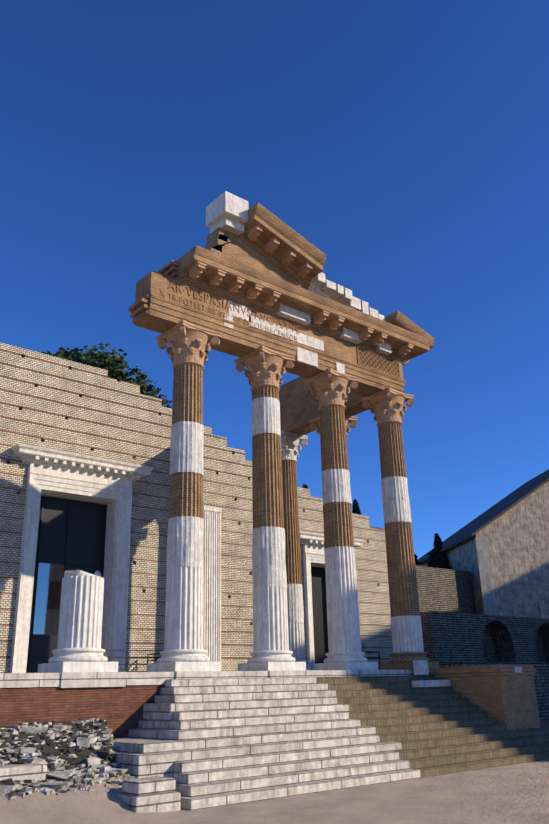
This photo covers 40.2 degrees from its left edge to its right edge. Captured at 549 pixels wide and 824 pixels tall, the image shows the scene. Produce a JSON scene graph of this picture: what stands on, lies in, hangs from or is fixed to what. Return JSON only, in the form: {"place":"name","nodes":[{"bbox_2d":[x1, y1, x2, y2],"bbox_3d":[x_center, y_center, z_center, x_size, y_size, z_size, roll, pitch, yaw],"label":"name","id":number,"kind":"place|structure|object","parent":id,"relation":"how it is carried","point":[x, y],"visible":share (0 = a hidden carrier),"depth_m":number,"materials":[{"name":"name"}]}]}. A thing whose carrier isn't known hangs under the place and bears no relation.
{"place":"outdoors","nodes":[
{"label":"outdoors","id":0,"kind":"place"},
{"bbox_2d":[0,0,548,558],"label":"sky","id":1,"kind":"structure","parent":0,"point":[407,141],"materials":[{"name":"blue"}]},
{"bbox_2d":[132,760,548,823],"bbox_3d":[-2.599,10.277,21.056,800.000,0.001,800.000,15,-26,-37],"label":"ground","id":2,"kind":"structure","parent":0,"point":[514,794],"depth_m":15.39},
{"bbox_2d":[0,763,46,781],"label":"marble block","id":3,"kind":"object","parent":2,"relation":"on","point":[37,772],"depth_m":15.12,"materials":[{"name":"white stone"}]},
{"bbox_2d":[0,720,118,770],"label":"soil mound","id":4,"kind":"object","parent":2,"relation":"on","point":[48,749],"depth_m":16.95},
{"bbox_2d":[0,718,134,799],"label":"rubble stones","id":5,"kind":"object","parent":4,"relation":"on","point":[25,751],"visible":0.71,"depth_m":16.36,"materials":[{"name":"grey stone"}]},
{"bbox_2d":[0,771,185,823],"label":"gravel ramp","id":6,"kind":"structure","parent":2,"relation":"on","point":[100,805],"depth_m":14.27,"materials":[{"name":"beige gravel"}]},
{"bbox_2d":[118,776,180,812],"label":"stone blocks","id":7,"kind":"structure","parent":2,"relation":"on","point":[150,794],"depth_m":15.00,"materials":[{"name":"stone"}]},
{"bbox_2d":[0,669,428,737],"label":"podium","id":8,"kind":"object","parent":2,"relation":"on","point":[116,700],"visible":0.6,"depth_m":19.23,"materials":[{"name":"red brick"}]},
{"bbox_2d":[38,570,117,672],"bbox_3d":[-5.288,5.672,20.478,1.560,2.776,1.560,15,-26,-37],"label":"column stump","id":9,"kind":"object","parent":8,"relation":"on","point":[78,649],"visible":0.98,"depth_m":20.00,"materials":[{"name":"stone"}]},
{"bbox_2d":[147,320,220,671],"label":"column","id":10,"kind":"structure","parent":8,"relation":"on","point":[188,349],"depth_m":23.32,"materials":[{"name":"stone"}]},
{"bbox_2d":[0,342,392,672],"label":"cella wall","id":11,"kind":"structure","parent":8,"relation":"on","point":[52,402],"depth_m":35.95,"materials":[{"name":"beige brick"}]},
{"bbox_2d":[10,443,153,672],"bbox_3d":[-8.865,6.761,32.985,6.650,9.560,2.080,15,-26,-37],"label":"door frame","id":12,"kind":"object","parent":11,"relation":"attached to","point":[54,473],"visible":0.92,"depth_m":33.40,"materials":[{"name":"white stone"}]},
{"bbox_2d":[26,496,328,672],"bbox_3d":[-3.696,9.194,37.495,18.150,7.850,0.080,15,-26,-37],"label":"door glazing","id":13,"kind":"structure","parent":12,"relation":"in","point":[71,535],"depth_m":33.72,"materials":[{"name":"black glass"}]},
{"bbox_2d":[203,506,221,661],"bbox_3d":[-3.091,8.736,36.876,1.110,8.250,0.162,15,-26,-37],"label":"pilaster","id":14,"kind":"object","parent":11,"relation":"attached to","point":[212,582],"visible":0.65,"depth_m":36.97,"materials":[{"name":"stone"}]},
{"bbox_2d":[299,531,364,667],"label":"door frame","id":15,"kind":"object","parent":11,"relation":"attached to","point":[312,544],"visible":0.27,"depth_m":41.14,"materials":[{"name":"white stone"}]},
{"bbox_2d":[105,650,380,671],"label":"railings","id":16,"kind":"object","parent":8,"relation":"on","point":[147,657],"visible":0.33,"depth_m":30.12,"materials":[{"name":"grey metal"}]},
{"bbox_2d":[234,345,305,670],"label":"column","id":17,"kind":"structure","parent":8,"relation":"on","point":[264,371],"depth_m":25.35,"materials":[{"name":"stone"}]},
{"bbox_2d":[281,430,313,669],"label":"column","id":18,"kind":"structure","parent":8,"relation":"on","point":[290,445],"depth_m":34.49,"materials":[{"name":"stone"}]},
{"bbox_2d":[308,415,356,439],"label":"column","id":19,"kind":"structure","parent":8,"relation":"on","point":[314,422],"depth_m":34.08,"materials":[{"name":"stone"}]},
{"bbox_2d":[302,368,377,669],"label":"column","id":20,"kind":"structure","parent":8,"relation":"on","point":[331,390],"depth_m":27.41,"materials":[{"name":"stone"}]},
{"bbox_2d":[361,387,439,669],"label":"column","id":21,"kind":"structure","parent":8,"relation":"on","point":[387,407],"depth_m":29.49,"materials":[{"name":"stone"}]},
{"bbox_2d":[128,245,431,434],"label":"entablature","id":22,"kind":"structure","parent":21,"relation":"on","point":[374,355],"depth_m":28.12,"materials":[{"name":"brown stone"}]},
{"bbox_2d":[161,290,297,342],"bbox_3d":[-1.450,-3.342,26.632,6.015,0.231,0.008,15,-26,-37],"label":"inscription","id":23,"kind":"object","parent":22,"relation":"attached to","point":[230,316],"visible":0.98,"depth_m":26.44,"materials":[{"name":"brown stone"}]},
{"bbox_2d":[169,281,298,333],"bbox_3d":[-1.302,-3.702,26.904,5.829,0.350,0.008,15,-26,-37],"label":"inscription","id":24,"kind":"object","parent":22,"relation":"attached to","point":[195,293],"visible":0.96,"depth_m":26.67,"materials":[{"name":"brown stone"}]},
{"bbox_2d":[205,191,434,348],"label":"pediment","id":25,"kind":"structure","parent":22,"relation":"on","point":[258,236],"depth_m":28.47,"materials":[{"name":"brown stone"}]},
{"bbox_2d":[110,675,548,810],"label":"stairs","id":26,"kind":"structure","parent":2,"relation":"on","point":[210,743],"depth_m":20.03,"materials":[{"name":"stone"}]},
{"bbox_2d":[411,660,450,687],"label":"stone blocks","id":27,"kind":"structure","parent":26,"relation":"on","point":[420,667],"depth_m":26.28,"materials":[{"name":"white stone"}]},
{"bbox_2d":[418,469,548,618],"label":"old house","id":28,"kind":"structure","parent":2,"relation":"on","point":[499,550],"depth_m":57.85,"materials":[{"name":"paint"}]},
{"bbox_2d":[428,665,539,730],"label":"stair pier","id":29,"kind":"structure","parent":2,"relation":"on","point":[504,694],"depth_m":25.54,"materials":[{"name":"stone"}]},
{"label":"hill terrace","id":30,"kind":"object","parent":2,"relation":"on","visible":0},
{"bbox_2d":[36,343,146,383],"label":"tree","id":31,"kind":"object","parent":30,"relation":"on","point":[106,361],"visible":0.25,"depth_m":43.97,"materials":[{"name":"green plant"}]},
{"bbox_2d":[108,370,171,408],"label":"tree","id":32,"kind":"object","parent":30,"relation":"on","point":[146,389],"visible":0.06,"depth_m":46.05,"materials":[{"name":"green plant"}]},
{"bbox_2d":[352,499,360,514],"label":"cypress","id":33,"kind":"object","parent":30,"relation":"on","point":[356,508],"visible":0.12,"depth_m":57.83,"materials":[{"name":"green plant"}]},
{"bbox_2d":[414,554,421,565],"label":"cypress","id":34,"kind":"object","parent":30,"relation":"on","point":[417,562],"visible":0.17,"depth_m":61.86,"materials":[{"name":"green plant"}]},
{"bbox_2d":[423,533,451,568],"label":"cypress","id":35,"kind":"object","parent":30,"relation":"on","point":[437,558],"visible":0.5,"depth_m":63.88,"materials":[{"name":"green plant"}]},
{"bbox_2d":[370,526,548,719],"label":"theatre walls","id":36,"kind":"structure","parent":0,"point":[457,631],"depth_m":49.55,"materials":[{"name":"stone"}]}
]}

